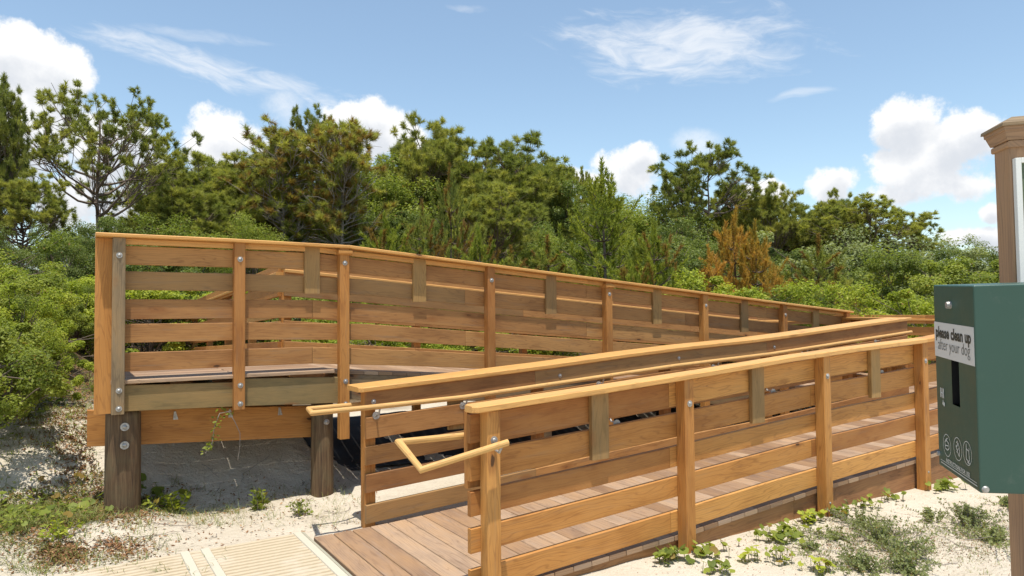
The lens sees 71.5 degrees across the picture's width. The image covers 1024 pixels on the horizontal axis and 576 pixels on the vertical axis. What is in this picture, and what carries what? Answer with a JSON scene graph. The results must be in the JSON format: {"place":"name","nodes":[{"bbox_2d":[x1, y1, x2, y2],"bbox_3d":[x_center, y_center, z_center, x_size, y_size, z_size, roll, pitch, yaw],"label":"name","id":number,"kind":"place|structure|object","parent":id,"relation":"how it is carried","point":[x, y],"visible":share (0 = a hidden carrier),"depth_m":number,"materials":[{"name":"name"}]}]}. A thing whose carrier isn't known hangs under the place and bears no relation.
{"place":"outdoors","nodes":[
{"label":"outdoors","id":0,"kind":"place"},
{"bbox_2d":[0,336,1010,575],"bbox_3d":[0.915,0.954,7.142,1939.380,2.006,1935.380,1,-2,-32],"label":"ground","id":1,"kind":"structure","parent":0,"point":[224,462],"depth_m":5.94,"materials":[{"name":"beige sand"}]},
{"bbox_2d":[0,72,37,214],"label":"pine tree","id":2,"kind":"object","parent":1,"relation":"on","point":[14,164],"visible":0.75,"depth_m":21.77,"materials":[{"name":"green plant"}]},
{"bbox_2d":[4,292,62,402],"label":"shrub","id":3,"kind":"object","parent":1,"relation":"on","point":[25,301],"visible":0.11,"depth_m":7.12,"materials":[{"name":"green plant"}]},
{"bbox_2d":[0,318,75,428],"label":"shrub","id":4,"kind":"object","parent":1,"relation":"on","point":[25,367],"visible":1,"depth_m":5.95,"materials":[{"name":"green plant"}]},
{"bbox_2d":[0,166,78,266],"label":"pine tree","id":5,"kind":"object","parent":1,"relation":"on","point":[52,213],"visible":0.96,"depth_m":20.30,"materials":[{"name":"green plant"}]},
{"bbox_2d":[0,228,80,291],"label":"shrub","id":6,"kind":"object","parent":1,"relation":"on","point":[48,248],"visible":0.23,"depth_m":12.93,"materials":[{"name":"green plant"}]},
{"bbox_2d":[0,270,89,343],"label":"shrub","id":7,"kind":"object","parent":1,"relation":"on","point":[32,286],"visible":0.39,"depth_m":10.09,"materials":[{"name":"green plant"}]},
{"bbox_2d":[0,282,93,367],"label":"shrub","id":8,"kind":"object","parent":1,"relation":"on","point":[50,313],"visible":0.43,"depth_m":8.76,"materials":[{"name":"green plant"}]},
{"bbox_2d":[0,223,94,278],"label":"bush","id":9,"kind":"object","parent":1,"relation":"on","point":[38,260],"visible":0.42,"depth_m":16.62,"materials":[{"name":"green plant"}]},
{"bbox_2d":[0,265,94,337],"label":"shrub","id":10,"kind":"object","parent":1,"relation":"on","point":[73,287],"visible":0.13,"depth_m":11.82,"materials":[{"name":"green plant"}]},
{"bbox_2d":[0,352,101,530],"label":"ground cover","id":11,"kind":"object","parent":1,"relation":"on","point":[27,509],"visible":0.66,"depth_m":5.54,"materials":[{"name":"green plant"}]},
{"bbox_2d":[10,323,93,403],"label":"shrub","id":12,"kind":"object","parent":1,"relation":"on","point":[57,339],"visible":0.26,"depth_m":7.36,"materials":[{"name":"green plant"}]},
{"bbox_2d":[37,518,84,542],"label":"beach herb","id":13,"kind":"object","parent":1,"relation":"on","point":[58,532],"visible":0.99,"depth_m":4.96,"materials":[{"name":"green plant"}]},
{"bbox_2d":[51,285,94,352],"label":"shrub","id":14,"kind":"object","parent":1,"relation":"on","point":[88,330],"visible":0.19,"depth_m":11.39,"materials":[{"name":"green plant"}]},
{"bbox_2d":[35,215,164,278],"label":"bush","id":15,"kind":"object","parent":1,"relation":"on","point":[103,221],"visible":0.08,"depth_m":19.26,"materials":[{"name":"green plant"}]},
{"bbox_2d":[14,78,203,230],"bbox_3d":[-14.964,-2.733,26.151,6.975,9.649,7.047,-1,-2,1],"label":"pine tree","id":16,"kind":"object","parent":1,"relation":"on","point":[46,151],"visible":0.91,"depth_m":25.51,"materials":[{"name":"green plant"}]},
{"bbox_2d":[0,352,225,575],"bbox_3d":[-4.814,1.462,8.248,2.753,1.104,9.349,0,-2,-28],"label":"dune grass","id":17,"kind":"structure","parent":1,"relation":"on","point":[32,550],"depth_m":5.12,"materials":[{"name":"green plant"}]},
{"bbox_2d":[70,275,247,361],"bbox_3d":[-7.225,0.742,13.365,4.206,2.071,3.340,-1,-2,25],"label":"shrub","id":18,"kind":"object","parent":1,"relation":"on","point":[149,346],"visible":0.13,"depth_m":12.88,"materials":[{"name":"green plant"}]},
{"bbox_2d":[142,488,191,512],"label":"beach herb","id":19,"kind":"object","parent":1,"relation":"on","point":[170,503],"visible":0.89,"depth_m":5.93,"materials":[{"name":"green plant"}]},
{"bbox_2d":[100,177,243,247],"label":"pine tree","id":20,"kind":"object","parent":1,"relation":"on","point":[189,201],"visible":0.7,"depth_m":27.11,"materials":[{"name":"green plant"}]},
{"bbox_2d":[80,275,267,350],"bbox_3d":[-6.749,0.773,13.826,3.151,1.953,3.967,-1,-2,22],"label":"shrub","id":21,"kind":"object","parent":1,"relation":"on","point":[174,346],"visible":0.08,"depth_m":13.02,"materials":[{"name":"green plant"}]},
{"bbox_2d":[130,212,232,273],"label":"broadleaf tree","id":22,"kind":"object","parent":1,"relation":"on","point":[171,231],"visible":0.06,"depth_m":22.23,"materials":[{"name":"green plant"}]},
{"bbox_2d":[0,361,377,574],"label":"leaf litter","id":23,"kind":"object","parent":1,"relation":"on","point":[68,544],"visible":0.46,"depth_m":5.58,"materials":[{"name":"brown plant"}]},
{"bbox_2d":[54,532,351,575],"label":"beach mat","id":24,"kind":"object","parent":1,"relation":"on","point":[304,554],"visible":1,"depth_m":4.68,"materials":[{"name":"beige plastic"}]},
{"bbox_2d":[130,150,280,271],"bbox_3d":[-13.353,-1.953,31.467,6.748,8.520,5.418,-1,-2,1],"label":"pine tree","id":25,"kind":"object","parent":1,"relation":"on","point":[204,177],"visible":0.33,"depth_m":30.80,"materials":[{"name":"green plant"}]},
{"bbox_2d":[87,364,337,513],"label":"boardwalk platform","id":26,"kind":"structure","parent":1,"relation":"on","point":[182,407],"depth_m":6.11,"materials":[{"name":"brown wood"}]},
{"bbox_2d":[188,149,274,272],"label":"pine tree","id":27,"kind":"object","parent":1,"relation":"on","point":[232,157],"visible":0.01,"depth_m":33.23,"materials":[{"name":"green plant"}]},
{"bbox_2d":[181,269,282,350],"bbox_3d":[-5.075,0.925,11.926,0.185,2.070,9.578,1,-2,-32],"label":"walkway railing","id":28,"kind":"object","parent":1,"relation":"on","point":[228,295],"visible":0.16,"depth_m":9.22,"materials":[{"name":"brown wood"}]},
{"bbox_2d":[182,155,302,238],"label":"pine tree","id":29,"kind":"object","parent":1,"relation":"on","point":[237,193],"visible":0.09,"depth_m":32.42,"materials":[{"name":"green plant"}]},
{"bbox_2d":[123,453,376,529],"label":"dune grass","id":30,"kind":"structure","parent":1,"relation":"on","point":[204,517],"depth_m":5.96,"materials":[{"name":"green plant"}]},
{"bbox_2d":[216,211,287,291],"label":"bush","id":31,"kind":"object","parent":1,"relation":"on","point":[255,235],"visible":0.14,"depth_m":25.07,"materials":[{"name":"green plant"}]},
{"bbox_2d":[217,113,323,251],"bbox_3d":[-10.125,-2.613,31.390,4.398,9.968,5.174,-1,-2,18],"label":"pine tree","id":32,"kind":"object","parent":1,"relation":"on","point":[279,141],"visible":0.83,"depth_m":30.92,"materials":[{"name":"green plant"}]},
{"bbox_2d":[280,102,343,240],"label":"pine tree","id":33,"kind":"object","parent":1,"relation":"on","point":[307,117],"visible":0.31,"depth_m":32.68,"materials":[{"name":"green plant"}]},
{"bbox_2d":[294,135,370,256],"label":"pine tree","id":34,"kind":"object","parent":1,"relation":"on","point":[314,190],"visible":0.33,"depth_m":30.76,"materials":[{"name":"green plant"}]},
{"bbox_2d":[293,114,399,246],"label":"pine tree","id":35,"kind":"object","parent":1,"relation":"on","point":[351,136],"visible":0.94,"depth_m":29.87,"materials":[{"name":"green plant"}]},
{"bbox_2d":[289,151,452,258],"bbox_3d":[-7.342,-2.343,37.538,9.039,10.052,7.726,0,-2,-7],"label":"broadleaf tree","id":36,"kind":"object","parent":1,"relation":"on","point":[375,202],"visible":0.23,"depth_m":36.28,"materials":[{"name":"green plant"}]},
{"bbox_2d":[322,209,428,258],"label":"broadleaf tree","id":37,"kind":"object","parent":1,"relation":"on","point":[405,214],"visible":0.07,"depth_m":31.14,"materials":[{"name":"green plant"}]},
{"bbox_2d":[354,210,429,342],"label":"pine tree","id":38,"kind":"object","parent":1,"relation":"on","point":[388,242],"visible":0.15,"depth_m":19.68,"materials":[{"name":"green plant"}]},
{"bbox_2d":[373,109,465,262],"bbox_3d":[-5.089,-3.496,39.910,6.341,13.022,5.501,1,-2,-31],"label":"pine tree","id":39,"kind":"object","parent":1,"relation":"on","point":[415,163],"visible":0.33,"depth_m":38.84,"materials":[{"name":"green plant"}]},
{"bbox_2d":[399,198,463,269],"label":"pine tree","id":40,"kind":"object","parent":1,"relation":"on","point":[419,234],"visible":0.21,"depth_m":20.72,"materials":[{"name":"green plant"}]},
{"bbox_2d":[400,119,500,226],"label":"pine tree","id":41,"kind":"object","parent":1,"relation":"on","point":[469,142],"visible":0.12,"depth_m":40.29,"materials":[{"name":"green plant"}]},
{"bbox_2d":[415,161,495,270],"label":"pine tree","id":42,"kind":"object","parent":1,"relation":"on","point":[447,233],"visible":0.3,"depth_m":21.69,"materials":[{"name":"green plant"}]},
{"bbox_2d":[438,135,512,223],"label":"pine tree","id":43,"kind":"object","parent":1,"relation":"on","point":[467,185],"visible":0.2,"depth_m":38.73,"materials":[{"name":"green plant"}]},
{"bbox_2d":[452,222,505,274],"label":"pine tree","id":44,"kind":"object","parent":1,"relation":"on","point":[473,249],"visible":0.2,"depth_m":17.79,"materials":[{"name":"green plant"}]},
{"bbox_2d":[446,180,549,263],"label":"pine tree","id":45,"kind":"object","parent":1,"relation":"on","point":[490,210],"visible":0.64,"depth_m":26.86,"materials":[{"name":"green plant"}]},
{"bbox_2d":[453,129,574,268],"bbox_3d":[0.265,-2.818,38.000,6.939,11.427,7.999,0,-2,-24],"label":"pine tree","id":46,"kind":"object","parent":1,"relation":"on","point":[526,175],"visible":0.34,"depth_m":36.53,"materials":[{"name":"green plant"}]},
{"bbox_2d":[25,456,1009,569],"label":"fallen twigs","id":47,"kind":"object","parent":1,"relation":"on","point":[353,521],"visible":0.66,"depth_m":5.35,"materials":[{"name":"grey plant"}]},
{"bbox_2d":[506,229,573,281],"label":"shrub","id":48,"kind":"object","parent":1,"relation":"on","point":[527,255],"visible":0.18,"depth_m":28.18,"materials":[{"name":"green plant"}]},
{"bbox_2d":[303,404,793,470],"bbox_3d":[0.227,1.637,9.284,9.480,0.707,1.150,1,-2,-32],"label":"ground cloth","id":49,"kind":"object","parent":1,"relation":"on","point":[347,453],"visible":0.09,"depth_m":8.14,"materials":[{"name":"black fabric"}]},
{"bbox_2d":[518,234,579,338],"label":"pine tree","id":50,"kind":"object","parent":1,"relation":"on","point":[545,254],"visible":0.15,"depth_m":19.77,"materials":[{"name":"green plant"}]},
{"bbox_2d":[512,150,588,242],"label":"pine tree","id":51,"kind":"object","parent":1,"relation":"on","point":[569,170],"visible":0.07,"depth_m":38.88,"materials":[{"name":"green plant"}]},
{"bbox_2d":[494,220,624,284],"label":"broadleaf tree","id":52,"kind":"object","parent":1,"relation":"on","point":[564,243],"visible":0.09,"depth_m":32.11,"materials":[{"name":"green plant"}]},
{"bbox_2d":[309,364,837,436],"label":"boardwalk ramp","id":53,"kind":"structure","parent":1,"relation":"on","point":[364,373],"depth_m":7.38,"materials":[{"name":"brown wood"}]},
{"bbox_2d":[94,232,853,439],"bbox_3d":[0.932,0.845,8.106,9.833,2.452,0.165,1,-2,-32],"label":"ramp railing","id":54,"kind":"object","parent":53,"relation":"attached to","point":[114,333],"visible":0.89,"depth_m":6.56,"materials":[{"name":"wood"}]},
{"bbox_2d":[281,269,757,409],"bbox_3d":[0.784,0.810,9.970,7.859,2.075,0.185,1,-2,-32],"label":"ramp railing","id":55,"kind":"object","parent":53,"relation":"attached to","point":[410,303],"visible":0.17,"depth_m":9.10,"materials":[{"name":"brown wood"}]},
{"bbox_2d":[515,179,642,268],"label":"broadleaf tree","id":56,"kind":"object","parent":1,"relation":"on","point":[567,186],"visible":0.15,"depth_m":36.42,"materials":[{"name":"green plant"}]},
{"bbox_2d":[550,156,689,297],"bbox_3d":[2.281,-0.608,16.613,3.599,5.202,3.627,-1,-2,2],"label":"pine tree","id":57,"kind":"object","parent":1,"relation":"on","point":[605,203],"visible":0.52,"depth_m":16.70,"materials":[{"name":"green plant"}]},
{"bbox_2d":[597,252,656,344],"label":"pine tree","id":58,"kind":"object","parent":1,"relation":"on","point":[625,275],"visible":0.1,"depth_m":14.70,"materials":[{"name":"green plant"}]},
{"bbox_2d":[314,402,957,575],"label":"boardwalk ramp","id":59,"kind":"structure","parent":1,"relation":"on","point":[434,544],"depth_m":5.37,"materials":[{"name":"brown wood"}]},
{"bbox_2d":[306,317,912,527],"bbox_3d":[1.875,1.309,7.449,8.126,1.900,0.410,1,-2,-32],"label":"ramp railing","id":60,"kind":"object","parent":59,"relation":"attached to","point":[453,390],"visible":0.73,"depth_m":6.18,"materials":[{"name":"brown wood"}]},
{"bbox_2d":[395,334,938,575],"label":"ramp railing","id":61,"kind":"object","parent":59,"relation":"attached to","point":[488,457],"visible":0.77,"depth_m":4.89,"materials":[{"name":"brown wood"}]},
{"bbox_2d":[567,190,724,267],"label":"broadleaf tree","id":62,"kind":"object","parent":1,"relation":"on","point":[640,223],"visible":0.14,"depth_m":34.12,"materials":[{"name":"green plant"}]},
{"bbox_2d":[603,217,689,344],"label":"pine tree","id":63,"kind":"object","parent":1,"relation":"on","point":[651,259],"visible":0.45,"depth_m":15.96,"materials":[{"name":"green plant"}]},
{"bbox_2d":[652,543,700,565],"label":"pennywort plant","id":64,"kind":"object","parent":1,"relation":"on","point":[669,552],"visible":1,"depth_m":4.70,"materials":[{"name":"green plant"}]},
{"bbox_2d":[620,216,737,282],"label":"broadleaf tree","id":65,"kind":"object","parent":1,"relation":"on","point":[681,222],"visible":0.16,"depth_m":25.23,"materials":[{"name":"green plant"}]},
{"bbox_2d":[649,173,720,237],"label":"pine tree","id":66,"kind":"object","parent":1,"relation":"on","point":[673,197],"visible":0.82,"depth_m":33.63,"materials":[{"name":"green plant"}]},
{"bbox_2d":[595,259,805,302],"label":"shrub","id":67,"kind":"object","parent":1,"relation":"on","point":[699,264],"visible":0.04,"depth_m":18.18,"materials":[{"name":"green plant"}]},
{"bbox_2d":[633,265,782,308],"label":"shrub","id":68,"kind":"object","parent":1,"relation":"on","point":[692,281],"visible":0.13,"depth_m":16.23,"materials":[{"name":"green plant"}]},
{"bbox_2d":[646,136,778,245],"bbox_3d":[9.410,-2.181,34.800,6.893,10.016,4.774,0,-2,-17],"label":"pine tree","id":69,"kind":"object","parent":1,"relation":"on","point":[706,162],"visible":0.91,"depth_m":34.00,"materials":[{"name":"green plant"}]},
{"bbox_2d":[694,243,734,294],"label":"pine tree","id":70,"kind":"object","parent":1,"relation":"on","point":[708,273],"visible":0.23,"depth_m":18.70,"materials":[{"name":"brown plant"}]},
{"bbox_2d":[691,538,741,557],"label":"pennywort plant","id":71,"kind":"object","parent":1,"relation":"on","point":[706,551],"visible":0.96,"depth_m":4.79,"materials":[{"name":"green plant"}]},
{"bbox_2d":[703,181,783,256],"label":"pine tree","id":72,"kind":"object","parent":1,"relation":"on","point":[722,218],"visible":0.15,"depth_m":36.08,"materials":[{"name":"green plant"}]},
{"bbox_2d":[705,205,783,298],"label":"pine tree","id":73,"kind":"object","parent":1,"relation":"on","point":[726,253],"visible":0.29,"depth_m":19.89,"materials":[{"name":"brown plant"}]},
{"bbox_2d":[663,279,853,363],"bbox_3d":[5.602,0.917,16.421,4.121,2.185,3.273,-2,-2,40],"label":"shrub","id":74,"kind":"object","parent":1,"relation":"on","point":[796,291],"visible":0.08,"depth_m":15.73,"materials":[{"name":"green plant"}]},
{"bbox_2d":[734,218,788,296],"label":"pine tree","id":75,"kind":"object","parent":1,"relation":"on","point":[759,257],"visible":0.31,"depth_m":19.27,"materials":[{"name":"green plant"}]},
{"bbox_2d":[730,181,812,263],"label":"pine tree","id":76,"kind":"object","parent":1,"relation":"on","point":[784,222],"visible":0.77,"depth_m":33.92,"materials":[{"name":"green plant"}]},
{"bbox_2d":[753,518,822,543],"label":"pennywort plant","id":77,"kind":"object","parent":1,"relation":"on","point":[779,534],"visible":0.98,"depth_m":5.13,"materials":[{"name":"green plant"}]},
{"bbox_2d":[712,248,881,301],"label":"shrub","id":78,"kind":"object","parent":1,"relation":"on","point":[797,257],"visible":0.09,"depth_m":25.26,"materials":[{"name":"green plant"}]},
{"bbox_2d":[780,232,864,307],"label":"pine tree","id":79,"kind":"object","parent":1,"relation":"on","point":[826,262],"visible":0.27,"depth_m":20.06,"materials":[{"name":"green plant"}]},
{"bbox_2d":[637,494,1010,574],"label":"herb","id":80,"kind":"object","parent":1,"relation":"on","point":[901,539],"visible":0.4,"depth_m":4.98,"materials":[{"name":"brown plant"}]},
{"bbox_2d":[785,187,871,257],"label":"pine tree","id":81,"kind":"object","parent":1,"relation":"on","point":[816,219],"visible":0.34,"depth_m":34.08,"materials":[{"name":"green plant"}]},
{"bbox_2d":[800,266,878,314],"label":"pine tree","id":82,"kind":"object","parent":1,"relation":"on","point":[837,274],"visible":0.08,"depth_m":18.00,"materials":[{"name":"green plant"}]},
{"bbox_2d":[724,223,961,299],"bbox_3d":[12.673,0.086,28.284,9.008,5.550,6.670,-1,-2,25],"label":"shrub","id":83,"kind":"object","parent":1,"relation":"on","point":[856,252],"visible":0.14,"depth_m":27.14,"materials":[{"name":"green plant"}]},
{"bbox_2d":[682,494,1009,575],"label":"dune grass","id":84,"kind":"structure","parent":1,"relation":"on","point":[929,530],"depth_m":4.96,"materials":[{"name":"green plant"}]},
{"bbox_2d":[813,211,879,276],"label":"pine tree","id":85,"kind":"object","parent":1,"relation":"on","point":[824,235],"visible":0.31,"depth_m":32.60,"materials":[{"name":"green plant"}]},
{"bbox_2d":[770,230,947,312],"bbox_3d":[12.681,0.366,25.887,7.046,4.778,9.516,0,-2,-6],"label":"shrub","id":86,"kind":"object","parent":1,"relation":"on","point":[852,263],"visible":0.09,"depth_m":24.77,"materials":[{"name":"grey plant"}]},
{"bbox_2d":[802,280,933,372],"bbox_3d":[7.349,1.007,13.658,3.480,2.398,2.764,-1,-2,23],"label":"shrub","id":87,"kind":"object","parent":1,"relation":"on","point":[920,308],"visible":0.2,"depth_m":13.62,"materials":[{"name":"green plant"}]},
{"bbox_2d":[793,191,945,257],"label":"pine tree","id":88,"kind":"object","parent":1,"relation":"on","point":[869,208],"visible":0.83,"depth_m":31.59,"materials":[{"name":"green plant"}]},
{"bbox_2d":[805,373,936,392],"bbox_3d":[6.383,1.815,10.832,2.753,0.634,4.420,1,-2,-32],"label":"boardwalk landing","id":89,"kind":"object","parent":1,"relation":"on","point":[931,385],"visible":0.06,"depth_m":11.15,"materials":[{"name":"brown wood"}]},
{"bbox_2d":[850,315,935,372],"bbox_3d":[7.527,1.143,11.646,0.185,1.400,4.498,1,-2,-32],"label":"landing railing","id":90,"kind":"object","parent":89,"relation":"attached to","point":[923,319],"visible":0.09,"depth_m":12.30,"materials":[{"name":"brown wood"}]},
{"bbox_2d":[816,507,927,534],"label":"beach herb","id":91,"kind":"object","parent":1,"relation":"on","point":[860,520],"visible":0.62,"depth_m":5.43,"materials":[{"name":"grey plant"}]},
{"bbox_2d":[811,543,940,575],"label":"beach herb","id":92,"kind":"object","parent":1,"relation":"on","point":[859,563],"visible":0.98,"depth_m":4.53,"materials":[{"name":"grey plant"}]},
{"bbox_2d":[823,536,931,575],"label":"beach herb","id":93,"kind":"object","parent":1,"relation":"on","point":[905,567],"visible":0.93,"depth_m":4.52,"materials":[{"name":"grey plant"}]},
{"bbox_2d":[839,248,933,311],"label":"shrub","id":94,"kind":"object","parent":1,"relation":"on","point":[886,290],"visible":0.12,"depth_m":21.98,"materials":[{"name":"green plant"}]},
{"bbox_2d":[784,520,990,567],"bbox_3d":[2.598,1.769,4.883,1.322,0.180,0.844,-1,-2,24],"label":"beach herb","id":95,"kind":"object","parent":1,"relation":"on","point":[899,546],"visible":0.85,"depth_m":4.78,"materials":[{"name":"green plant"}]},
{"bbox_2d":[833,499,949,545],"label":"beach herb","id":96,"kind":"object","parent":1,"relation":"on","point":[876,529],"visible":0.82,"depth_m":5.13,"materials":[{"name":"green plant"}]},
{"bbox_2d":[864,216,940,262],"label":"pine tree","id":97,"kind":"object","parent":1,"relation":"on","point":[933,225],"visible":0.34,"depth_m":32.27,"materials":[{"name":"green plant"}]},
{"bbox_2d":[841,234,989,281],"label":"shrub","id":98,"kind":"object","parent":1,"relation":"on","point":[979,253],"visible":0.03,"depth_m":27.24,"materials":[{"name":"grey plant"}]},
{"bbox_2d":[858,242,997,311],"bbox_3d":[13.461,0.616,22.669,6.472,3.979,4.159,0,-2,-21],"label":"shrub","id":99,"kind":"object","parent":1,"relation":"on","point":[952,266],"visible":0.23,"depth_m":22.03,"materials":[{"name":"green plant"}]},
{"bbox_2d":[887,247,999,308],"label":"shrub","id":100,"kind":"object","parent":1,"relation":"on","point":[980,279],"visible":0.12,"depth_m":21.33,"materials":[{"name":"green plant"}]},
{"bbox_2d":[895,497,1008,532],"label":"beach herb","id":101,"kind":"object","parent":1,"relation":"on","point":[967,515],"visible":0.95,"depth_m":5.42,"materials":[{"name":"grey plant"}]},
{"bbox_2d":[918,516,1009,549],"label":"beach herb","id":102,"kind":"object","parent":1,"relation":"on","point":[999,537],"visible":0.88,"depth_m":5.14,"materials":[{"name":"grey plant"}]},
{"bbox_2d":[980,116,1023,575],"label":"sign post","id":103,"kind":"object","parent":1,"relation":"on","point":[1004,140],"visible":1,"depth_m":1.81,"materials":[{"name":"brown wood"}]},
{"bbox_2d":[934,282,1023,493],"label":"dog bag dispenser","id":104,"kind":"object","parent":103,"relation":"attached to","point":[979,339],"visible":1,"depth_m":1.50,"materials":[{"name":"green metal"}]},
{"bbox_2d":[1012,157,1023,281],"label":"framed sign","id":105,"kind":"object","parent":103,"relation":"attached to","point":[1018,175],"visible":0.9,"depth_m":1.77,"materials":[{"name":"paper"}]},
{"bbox_2d":[0,0,1023,269],"label":"sky","id":106,"kind":"structure","parent":0,"point":[895,99],"materials":[{"name":"blue"}]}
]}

